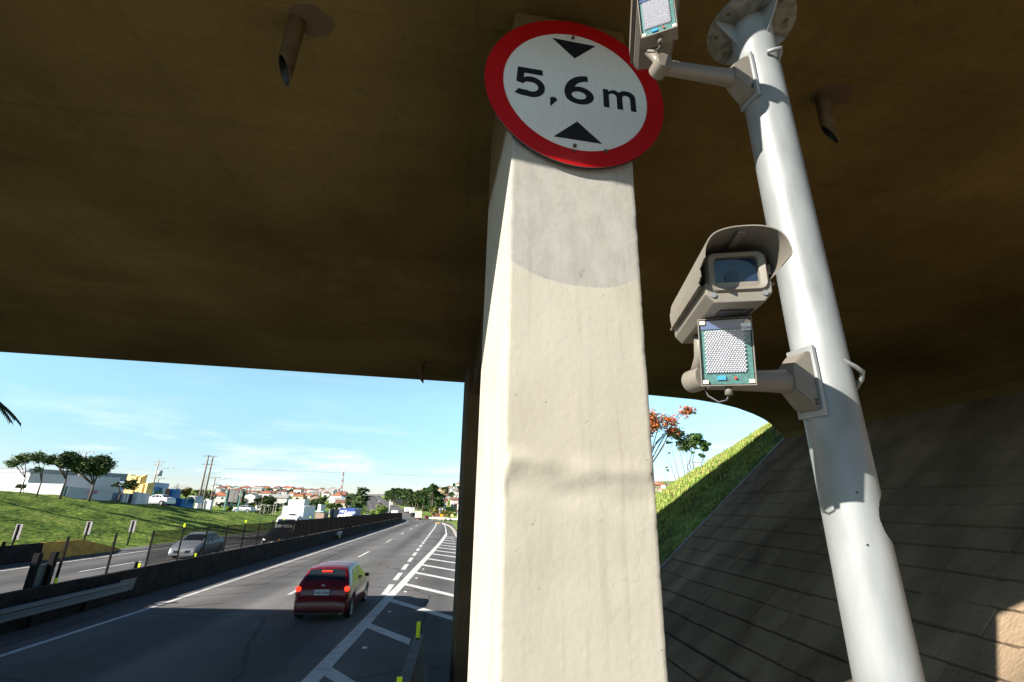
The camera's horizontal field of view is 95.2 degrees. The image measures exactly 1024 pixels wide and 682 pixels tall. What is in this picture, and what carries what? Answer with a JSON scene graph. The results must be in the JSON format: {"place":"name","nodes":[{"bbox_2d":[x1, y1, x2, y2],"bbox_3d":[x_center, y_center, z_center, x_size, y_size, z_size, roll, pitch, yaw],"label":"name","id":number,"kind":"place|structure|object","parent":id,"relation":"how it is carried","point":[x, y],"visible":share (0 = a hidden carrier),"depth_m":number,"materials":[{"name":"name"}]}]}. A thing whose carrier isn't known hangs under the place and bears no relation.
{"place":"outdoors","nodes":[
{"label":"outdoors","id":0,"kind":"place"},
{"bbox_2d":[0,490,366,548],"bbox_3d":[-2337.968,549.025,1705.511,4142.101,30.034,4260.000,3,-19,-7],"label":"grass bank","id":1,"kind":"structure","parent":0,"point":[47,517],"depth_m":44.03,"materials":[{"name":"plant"}]},
{"bbox_2d":[0,402,20,426],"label":"palm tree","id":2,"kind":"object","parent":1,"relation":"on","point":[4,408],"visible":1,"depth_m":40.33,"materials":[{"name":"green plant"}]},
{"bbox_2d":[11,524,23,544],"bbox_3d":[-29.322,12.051,27.393,0.620,2.461,0.095,-5,-20,17],"label":"marker plate","id":3,"kind":"object","parent":1,"relation":"on","point":[17,532],"visible":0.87,"depth_m":27.63,"materials":[{"name":"grey"}]},
{"bbox_2d":[2,452,33,493],"bbox_3d":[-47.721,12.816,44.869,2.407,4.191,1.894,3,-19,-7],"label":"feathery tree","id":4,"kind":"object","parent":1,"relation":"on","point":[24,458],"visible":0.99,"depth_m":44.89,"materials":[{"name":"green plant"}]},
{"bbox_2d":[14,484,26,492],"bbox_3d":[-48.581,14.663,46.107,0.826,1.168,0.873,-16,-25,39],"label":"shrub","id":5,"kind":"object","parent":1,"relation":"on","point":[19,486],"visible":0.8,"depth_m":46.08,"materials":[{"name":"green plant"}]},
{"bbox_2d":[29,450,50,496],"bbox_3d":[-46.928,13.074,45.760,1.935,4.747,1.906,-5,-20,18],"label":"feathery tree","id":6,"kind":"object","parent":1,"relation":"on","point":[38,457],"visible":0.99,"depth_m":46.00,"materials":[{"name":"green plant"}]},
{"bbox_2d":[24,483,66,495],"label":"long white wall","id":7,"kind":"structure","parent":1,"relation":"on","point":[47,488],"depth_m":51.90,"materials":[{"name":"paint"}]},
{"bbox_2d":[0,470,119,492],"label":"white hall","id":8,"kind":"structure","parent":1,"relation":"on","point":[10,480],"depth_m":54.81,"materials":[{"name":"paint"}]},
{"bbox_2d":[0,468,128,492],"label":"grey warehouse","id":9,"kind":"structure","parent":1,"relation":"on","point":[123,477],"depth_m":72.72,"materials":[{"name":"grey"}]},
{"bbox_2d":[43,450,86,498],"bbox_3d":[-47.139,13.954,48.563,3.819,5.201,2.705,3,-19,-7],"label":"dark tree","id":10,"kind":"object","parent":1,"relation":"on","point":[71,459],"visible":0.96,"depth_m":48.67,"materials":[{"name":"green plant"}]},
{"bbox_2d":[83,521,92,539],"bbox_3d":[-30.049,13.996,32.809,0.620,2.453,0.095,-5,-20,17],"label":"marker plate","id":11,"kind":"object","parent":1,"relation":"on","point":[88,527],"visible":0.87,"depth_m":33.04,"materials":[{"name":"grey"}]},
{"bbox_2d":[64,486,112,499],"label":"shaded wall","id":12,"kind":"structure","parent":1,"relation":"on","point":[77,492],"depth_m":54.93,"materials":[{"name":"paint"}]},
{"bbox_2d":[68,453,118,501],"bbox_3d":[-47.406,15.336,52.399,4.909,5.644,3.357,3,-19,-7],"label":"dark tree","id":13,"kind":"object","parent":1,"relation":"on","point":[98,465],"visible":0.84,"depth_m":52.18,"materials":[{"name":"green plant"}]},
{"bbox_2d":[111,492,135,503],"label":"entrance gate","id":14,"kind":"structure","parent":1,"relation":"on","point":[127,497],"depth_m":59.92,"materials":[{"name":"blue"}]},
{"bbox_2d":[111,478,140,502],"bbox_3d":[-47.725,18.610,57.658,3.164,3.291,1.889,-3,-20,12],"label":"tree","id":15,"kind":"object","parent":1,"relation":"on","point":[132,485],"visible":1,"depth_m":57.57,"materials":[{"name":"green plant"}]},
{"bbox_2d":[126,520,136,545],"bbox_3d":[-30.677,15.691,37.472,0.620,2.407,0.095,-5,-20,17],"label":"marker plate","id":16,"kind":"object","parent":1,"relation":"on","point":[132,526],"visible":0.93,"depth_m":37.68,"materials":[{"name":"grey"}]},
{"bbox_2d":[123,474,154,496],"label":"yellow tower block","id":17,"kind":"structure","parent":1,"relation":"on","point":[145,487],"depth_m":70.02,"materials":[{"name":"paint"}]},
{"bbox_2d":[133,492,149,503],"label":"white block wall","id":18,"kind":"structure","parent":1,"relation":"on","point":[141,498],"depth_m":62.42,"materials":[{"name":"paint"}]},
{"bbox_2d":[119,481,168,504],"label":"blue shop","id":19,"kind":"structure","parent":1,"relation":"on","point":[159,488],"depth_m":77.11,"materials":[{"name":"blue"}]},
{"bbox_2d":[153,460,163,481],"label":"utility pole","id":20,"kind":"object","parent":1,"relation":"on","point":[158,472],"visible":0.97,"depth_m":69.34,"materials":[{"name":"concrete"}]},
{"bbox_2d":[148,494,175,504],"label":"parked car","id":21,"kind":"object","parent":1,"relation":"on","point":[160,499],"visible":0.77,"depth_m":65.79,"materials":[{"name":"white paint"}]},
{"bbox_2d":[166,489,181,505],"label":"advertising panel","id":22,"kind":"object","parent":1,"relation":"on","point":[174,493],"visible":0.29,"depth_m":80.83,"materials":[{"name":"blue"}]},
{"bbox_2d":[180,488,192,498],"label":"olive tree","id":23,"kind":"object","parent":1,"relation":"on","point":[185,492],"visible":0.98,"depth_m":81.13,"materials":[{"name":"green plant"}]},
{"bbox_2d":[173,496,203,507],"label":"blue kiosk","id":24,"kind":"object","parent":1,"relation":"on","point":[189,501],"visible":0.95,"depth_m":80.00,"materials":[{"name":"blue"}]},
{"bbox_2d":[194,503,201,508],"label":"concrete block","id":25,"kind":"structure","parent":1,"relation":"on","point":[198,505],"depth_m":84.78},
{"bbox_2d":[191,490,208,496],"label":"town tree","id":26,"kind":"object","parent":1,"relation":"on","point":[195,491],"visible":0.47,"depth_m":185.83,"materials":[{"name":"green plant"}]},
{"bbox_2d":[199,455,208,495],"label":"utility pole","id":27,"kind":"object","parent":1,"relation":"on","point":[201,487],"visible":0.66,"depth_m":87.84,"materials":[{"name":"brown wood"}]},
{"bbox_2d":[201,457,213,508],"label":"utility pole","id":28,"kind":"object","parent":1,"relation":"on","point":[206,486],"visible":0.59,"depth_m":88.51,"materials":[{"name":"brown wood"}]},
{"bbox_2d":[206,500,213,509],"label":"concrete block","id":29,"kind":"structure","parent":1,"relation":"on","point":[209,505],"depth_m":84.95,"materials":[{"name":"concrete"}]},
{"bbox_2d":[205,490,216,499],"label":"town tree","id":30,"kind":"object","parent":1,"relation":"on","point":[207,496],"visible":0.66,"depth_m":194.93,"materials":[{"name":"green plant"}]},
{"bbox_2d":[208,492,228,505],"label":"house","id":31,"kind":"structure","parent":1,"relation":"on","point":[220,497],"depth_m":230.69,"materials":[{"name":"white"}]},
{"bbox_2d":[213,487,225,491],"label":"house","id":32,"kind":"structure","parent":1,"relation":"on","point":[219,489],"depth_m":372.09,"materials":[{"name":"white"}]},
{"bbox_2d":[223,489,245,511],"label":"billboard","id":33,"kind":"object","parent":1,"relation":"on","point":[232,495],"visible":0.86,"depth_m":94.42,"materials":[{"name":"grey"}]},
{"bbox_2d":[228,498,248,505],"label":"house","id":34,"kind":"structure","parent":1,"relation":"on","point":[231,504],"depth_m":235.26,"materials":[{"name":"paint"}]},
{"bbox_2d":[232,505,255,512],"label":"parked car","id":35,"kind":"object","parent":1,"relation":"on","point":[246,508],"visible":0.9,"depth_m":98.73,"materials":[{"name":"silver metal"}]},
{"bbox_2d":[245,492,260,503],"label":"house","id":36,"kind":"structure","parent":1,"relation":"on","point":[250,497],"depth_m":257.91,"materials":[{"name":"white"}]},
{"bbox_2d":[251,487,264,490],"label":"house","id":37,"kind":"structure","parent":1,"relation":"on","point":[258,488],"depth_m":403.40,"materials":[{"name":"white"}]},
{"bbox_2d":[253,494,276,512],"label":"verge tree","id":38,"kind":"object","parent":1,"relation":"on","point":[269,499],"visible":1,"depth_m":105.32,"materials":[{"name":"green plant"}]},
{"bbox_2d":[258,491,273,497],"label":"house","id":39,"kind":"structure","parent":1,"relation":"on","point":[263,493],"depth_m":315.09,"materials":[{"name":"brown"}]},
{"bbox_2d":[260,503,282,514],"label":"verge fence","id":40,"kind":"object","parent":1,"relation":"on","point":[273,508],"visible":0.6,"depth_m":110.87,"materials":[{"name":"wood"}]},
{"bbox_2d":[269,502,279,514],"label":"town tree","id":41,"kind":"object","parent":1,"relation":"on","point":[276,507],"visible":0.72,"depth_m":165.21,"materials":[{"name":"green plant"}]},
{"bbox_2d":[270,493,290,504],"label":"house","id":42,"kind":"structure","parent":1,"relation":"on","point":[282,498],"depth_m":238.09,"materials":[{"name":"white"}]},
{"bbox_2d":[278,489,288,493],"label":"house","id":43,"kind":"structure","parent":1,"relation":"on","point":[284,492],"depth_m":344.68,"materials":[{"name":"white"}]},
{"bbox_2d":[288,499,309,505],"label":"white shed","id":44,"kind":"structure","parent":1,"relation":"on","point":[299,502],"depth_m":153.61,"materials":[{"name":"paint"}]},
{"bbox_2d":[293,487,304,492],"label":"house","id":45,"kind":"structure","parent":1,"relation":"on","point":[297,490],"depth_m":403.19,"materials":[{"name":"white"}]},
{"bbox_2d":[292,493,307,499],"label":"house","id":46,"kind":"structure","parent":1,"relation":"on","point":[300,496],"depth_m":311.99,"materials":[{"name":"brown"}]},
{"bbox_2d":[310,494,319,500],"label":"house","id":47,"kind":"structure","parent":1,"relation":"on","point":[313,496],"depth_m":312.42,"materials":[{"name":"brown"}]},
{"bbox_2d":[317,504,325,510],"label":"white wall panel","id":48,"kind":"structure","parent":1,"relation":"on","point":[321,507],"depth_m":135.28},
{"bbox_2d":[315,511,328,518],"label":"canopy hut","id":49,"kind":"object","parent":1,"relation":"on","point":[320,514],"visible":0.68,"depth_m":126.32,"materials":[{"name":"beige"}]},
{"bbox_2d":[322,489,337,494],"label":"house","id":50,"kind":"structure","parent":1,"relation":"on","point":[333,491],"depth_m":375.27,"materials":[{"name":"white"}]},
{"bbox_2d":[326,502,336,508],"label":"town tree","id":51,"kind":"object","parent":1,"relation":"on","point":[331,506],"visible":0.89,"depth_m":226.72,"materials":[{"name":"green plant"}]},
{"bbox_2d":[328,508,338,517],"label":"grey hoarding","id":52,"kind":"object","parent":1,"relation":"on","point":[333,512],"visible":0.33,"depth_m":111.43,"materials":[{"name":"grey"}]},
{"bbox_2d":[329,493,346,502],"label":"house","id":53,"kind":"structure","parent":1,"relation":"on","point":[332,498],"depth_m":291.33,"materials":[{"name":"white"}]},
{"bbox_2d":[335,500,351,508],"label":"house","id":54,"kind":"structure","parent":1,"relation":"on","point":[342,502],"depth_m":238.42,"materials":[{"name":"paint"}]},
{"bbox_2d":[344,496,350,507],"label":"cypress tree","id":55,"kind":"object","parent":1,"relation":"on","point":[347,502],"visible":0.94,"depth_m":209.92,"materials":[{"name":"green plant"}]},
{"bbox_2d":[353,496,365,507],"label":"hill tree","id":56,"kind":"object","parent":1,"relation":"on","point":[358,501],"visible":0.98,"depth_m":273.66,"materials":[{"name":"green plant"}]},
{"bbox_2d":[353,487,370,501],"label":"hill tree","id":57,"kind":"object","parent":1,"relation":"on","point":[360,493],"visible":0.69,"depth_m":303.73,"materials":[{"name":"green plant"}]},
{"bbox_2d":[0,496,389,592],"bbox_3d":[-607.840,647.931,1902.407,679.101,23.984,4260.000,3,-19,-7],"label":"opposite road","id":58,"kind":"structure","parent":0,"point":[14,579],"depth_m":25.92,"materials":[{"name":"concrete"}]},
{"bbox_2d":[23,552,59,588],"bbox_3d":[-14.493,7.419,14.268,0.201,1.750,0.663,-3,-20,10],"label":"twin post","id":59,"kind":"object","parent":58,"relation":"on","point":[39,574],"visible":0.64,"depth_m":14.32,"materials":[{"name":"black metal"}]},
{"bbox_2d":[0,539,119,565],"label":"roadside barrier","id":60,"kind":"object","parent":58,"relation":"on","point":[18,553],"visible":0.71,"depth_m":28.01,"materials":[{"name":"concrete"}]},
{"bbox_2d":[2,501,375,571],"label":"opposite lane lines","id":61,"kind":"object","parent":58,"relation":"on","point":[104,556],"visible":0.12,"depth_m":27.02,"materials":[{"name":"paint"}]},
{"bbox_2d":[168,532,224,557],"bbox_3d":[-20.782,13.484,31.050,1.974,1.472,4.220,3,-19,-7],"label":"silver sedan","id":62,"kind":"object","parent":58,"relation":"on","point":[196,544],"visible":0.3,"depth_m":30.10,"materials":[{"name":"grey paint"}]},
{"bbox_2d":[273,506,315,535],"bbox_3d":[-23.554,19.684,50.959,2.656,3.200,7.170,3,-19,-7],"label":"box truck","id":63,"kind":"object","parent":58,"relation":"on","point":[290,513],"visible":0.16,"depth_m":49.82,"materials":[{"name":"silver metal"}]},
{"bbox_2d":[337,508,360,516],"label":"blue truck","id":64,"kind":"object","parent":58,"relation":"on","point":[349,511],"visible":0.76,"depth_m":76.65,"materials":[{"name":"blue"}]},
{"bbox_2d":[0,496,456,681],"bbox_3d":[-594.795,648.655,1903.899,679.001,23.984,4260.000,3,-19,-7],"label":"road","id":65,"kind":"structure","parent":0,"point":[251,628],"depth_m":12.77,"materials":[{"name":"asphalt"}]},
{"bbox_2d":[0,577,136,627],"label":"guard rail","id":66,"kind":"object","parent":65,"relation":"on","point":[32,609],"visible":1,"depth_m":13.46,"materials":[{"name":"grey metal"}]},
{"bbox_2d":[0,521,407,656],"bbox_3d":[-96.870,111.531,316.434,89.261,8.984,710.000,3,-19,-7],"label":"edge line","id":67,"kind":"object","parent":65,"relation":"on","point":[26,647],"visible":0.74,"depth_m":14.45,"materials":[{"name":"paint"}]},
{"bbox_2d":[293,561,368,617],"bbox_3d":[-5.900,8.115,15.733,1.954,1.600,3.855,3,-19,-6],"label":"red hatchback","id":68,"kind":"object","parent":65,"relation":"on","point":[333,587],"visible":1,"depth_m":14.21,"materials":[{"name":"red paint"}]},
{"bbox_2d":[287,518,420,594],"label":"lane line","id":69,"kind":"object","parent":65,"relation":"on","point":[294,591],"visible":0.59,"depth_m":32.71,"materials":[{"name":"paint"}]},
{"bbox_2d":[301,524,455,681],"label":"gore hatching","id":70,"kind":"object","parent":65,"relation":"on","point":[320,670],"visible":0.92,"depth_m":13.17,"materials":[{"name":"paint"}]},
{"bbox_2d":[396,498,406,504],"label":"road board","id":71,"kind":"object","parent":65,"relation":"on","point":[399,502],"visible":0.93,"depth_m":319.23,"materials":[{"name":"black metal"}]},
{"bbox_2d":[381,523,435,594],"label":"exit line","id":72,"kind":"object","parent":65,"relation":"on","point":[390,586],"visible":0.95,"depth_m":25.63,"materials":[{"name":"paint"}]},
{"bbox_2d":[401,634,429,681],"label":"gore barrier","id":73,"kind":"object","parent":65,"relation":"on","point":[415,669],"visible":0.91,"depth_m":8.18,"materials":[{"name":"concrete"}]},
{"bbox_2d":[416,621,420,638],"bbox_3d":[-1.829,5.640,9.110,0.075,0.297,0.050,3,-19,-7],"label":"reflector","id":74,"kind":"object","parent":73,"relation":"on","point":[418,630],"visible":1,"depth_m":9.10,"materials":[{"name":"yellow plastic"}]},
{"bbox_2d":[414,511,421,519],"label":"tan truck","id":75,"kind":"object","parent":65,"relation":"on","point":[418,515],"visible":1,"depth_m":186.31,"materials":[{"name":"beige"}]},
{"bbox_2d":[442,523,456,536],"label":"kerb","id":76,"kind":"structure","parent":65,"relation":"on","point":[454,530],"depth_m":73.12,"materials":[{"name":"concrete"}]},
{"bbox_2d":[0,0,1023,681],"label":"overpass","id":77,"kind":"object","parent":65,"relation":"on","point":[374,188],"visible":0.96,"depth_m":3.85,"materials":[{"name":"concrete"}]},
{"bbox_2d":[484,20,663,168],"bbox_3d":[0.381,-1.473,2.747,1.092,1.092,0.028,4,-19,-10],"label":"height limit sign","id":78,"kind":"object","parent":77,"relation":"attached to","point":[573,94],"visible":0.98,"depth_m":2.73,"materials":[{"name":"red"}]},
{"bbox_2d":[0,481,673,634],"bbox_3d":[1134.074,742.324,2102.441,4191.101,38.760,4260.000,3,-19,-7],"label":"ground","id":79,"kind":"structure","parent":0,"point":[448,508],"depth_m":269.12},
{"bbox_2d":[0,500,402,633],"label":"median barrier","id":80,"kind":"object","parent":79,"relation":"on","point":[154,577],"visible":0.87,"depth_m":19.00,"materials":[{"name":"concrete"}]},
{"bbox_2d":[0,513,401,582],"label":"fence","id":81,"kind":"object","parent":80,"relation":"on","point":[298,528],"visible":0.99,"depth_m":26.49,"materials":[{"name":"black metal"}]},
{"bbox_2d":[365,494,384,496],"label":"overpass","id":82,"kind":"object","parent":79,"relation":"on","point":[372,495],"visible":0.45,"depth_m":829.06,"materials":[{"name":"grey concrete"}]},
{"bbox_2d":[368,505,388,513],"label":"bush","id":83,"kind":"object","parent":79,"relation":"on","point":[383,509],"visible":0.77,"depth_m":196.18,"materials":[{"name":"green plant"}]},
{"bbox_2d":[413,490,420,509],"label":"forest tree","id":84,"kind":"object","parent":79,"relation":"on","point":[418,492],"visible":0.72,"depth_m":335.89,"materials":[{"name":"green plant"}]},
{"bbox_2d":[419,496,426,511],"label":"forest tree","id":85,"kind":"object","parent":79,"relation":"on","point":[422,500],"visible":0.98,"depth_m":313.32,"materials":[{"name":"green plant"}]},
{"bbox_2d":[429,483,436,512],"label":"forest tree","id":86,"kind":"object","parent":79,"relation":"on","point":[432,487],"visible":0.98,"depth_m":299.86,"materials":[{"name":"green plant"}]},
{"bbox_2d":[429,506,439,519],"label":"roadside bush","id":87,"kind":"object","parent":79,"relation":"on","point":[435,511],"visible":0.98,"depth_m":199.39,"materials":[{"name":"green plant"}]},
{"bbox_2d":[434,498,443,510],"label":"forest tree","id":88,"kind":"object","parent":79,"relation":"on","point":[438,503],"visible":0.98,"depth_m":282.83,"materials":[{"name":"green plant"}]},
{"bbox_2d":[432,513,445,519],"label":"house","id":89,"kind":"structure","parent":79,"relation":"on","point":[437,515],"depth_m":257.00,"materials":[{"name":"white"}]},
{"bbox_2d":[428,517,457,520],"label":"guard rail","id":90,"kind":"object","parent":79,"relation":"on","point":[442,518],"visible":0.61,"depth_m":172.09,"materials":[{"name":"metal"}]},
{"bbox_2d":[450,497,457,506],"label":"house","id":91,"kind":"structure","parent":79,"relation":"on","point":[454,501],"depth_m":345.74,"materials":[{"name":"white"}]},
{"bbox_2d":[655,482,660,491],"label":"house","id":92,"kind":"structure","parent":79,"relation":"on","point":[657,487],"depth_m":329.10,"materials":[{"name":"brown"}]},
{"bbox_2d":[649,405,697,462],"bbox_3d":[9.690,9.235,30.276,5.547,10.390,3.331,9,-21,-23],"label":"autumn tree","id":93,"kind":"object","parent":79,"relation":"on","point":[655,422],"visible":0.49,"depth_m":31.21,"materials":[{"name":"orange plant"}]},
{"bbox_2d":[666,426,695,478],"bbox_3d":[15.638,13.195,42.380,2.942,10.880,2.280,3,-19,-7],"label":"slender tree","id":94,"kind":"object","parent":79,"relation":"on","point":[684,444],"visible":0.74,"depth_m":43.36,"materials":[{"name":"green plant"}]},
{"bbox_2d":[686,433,711,471],"bbox_3d":[23.378,17.339,56.881,3.278,12.395,1.868,3,-19,-7],"label":"pine tree","id":95,"kind":"object","parent":79,"relation":"on","point":[703,444],"visible":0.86,"depth_m":58.00,"materials":[{"name":"green plant"}]},
{"bbox_2d":[660,438,784,568],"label":"slope kerb","id":96,"kind":"structure","parent":79,"relation":"on","point":[720,504],"depth_m":12.10,"materials":[{"name":"concrete"}]},
{"bbox_2d":[0,352,767,494],"label":"sky","id":97,"kind":"structure","parent":0,"point":[141,413],"materials":[{"name":"blue"}]},
{"bbox_2d":[225,468,662,484],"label":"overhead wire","id":98,"kind":"object","parent":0,"point":[363,473],"visible":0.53,"depth_m":241.60,"materials":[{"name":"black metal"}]},
{"bbox_2d":[655,422,783,565],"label":"grass slope","id":99,"kind":"structure","parent":0,"point":[678,535],"depth_m":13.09,"materials":[{"name":"plant"}]},
{"bbox_2d":[660,392,1023,681],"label":"slope paving","id":100,"kind":"structure","parent":0,"point":[748,587],"depth_m":7.09,"materials":[{"name":"concrete"}]},
{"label":"pavement","id":101,"kind":"structure","parent":0,"visible":0},
{"bbox_2d":[707,0,925,681],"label":"steel pole","id":102,"kind":"object","parent":101,"relation":"on","point":[880,639],"visible":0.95,"depth_m":1.75,"materials":[{"name":"grey metal"}]},
{"bbox_2d":[644,46,760,111],"bbox_3d":[0.898,-1.294,2.235,0.538,0.270,0.123,6,-20,-13],"label":"camera bracket","id":103,"kind":"object","parent":102,"relation":"attached to","point":[738,79],"visible":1,"depth_m":2.21,"materials":[{"name":"metal"}]},
{"bbox_2d":[629,0,679,69],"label":"traffic camera","id":104,"kind":"object","parent":103,"relation":"attached to","point":[640,59],"visible":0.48,"depth_m":2.25,"materials":[{"name":"grey metal"}]},
{"bbox_2d":[637,0,677,52],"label":"infrared lamp","id":105,"kind":"object","parent":104,"relation":"attached to","point":[658,22],"visible":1,"depth_m":1.95,"materials":[{"name":"white"}]},
{"bbox_2d":[681,335,828,419],"bbox_3d":[0.875,0.120,1.690,0.568,0.270,0.149,7,-20,-18],"label":"camera bracket","id":106,"kind":"object","parent":102,"relation":"attached to","point":[794,380],"visible":0.86,"depth_m":1.73,"materials":[{"name":"metal"}]},
{"bbox_2d":[670,225,792,343],"bbox_3d":[0.650,-0.145,1.470,0.217,0.184,0.555,-2,-15,8],"label":"traffic camera","id":107,"kind":"object","parent":106,"relation":"attached to","point":[734,271],"visible":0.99,"depth_m":1.30,"materials":[{"name":"grey metal"}]},
{"bbox_2d":[697,316,756,402],"bbox_3d":[0.644,0.060,1.404,0.148,0.252,0.073,-4,-9,21],"label":"infrared lamp","id":108,"kind":"object","parent":107,"relation":"attached to","point":[727,354],"visible":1,"depth_m":1.38,"materials":[{"name":"white"}]},
{"bbox_2d":[713,258,757,282],"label":"window","id":109,"kind":"structure","parent":107,"relation":"in","point":[746,268],"depth_m":1.31,"materials":[{"name":"blue glass"}]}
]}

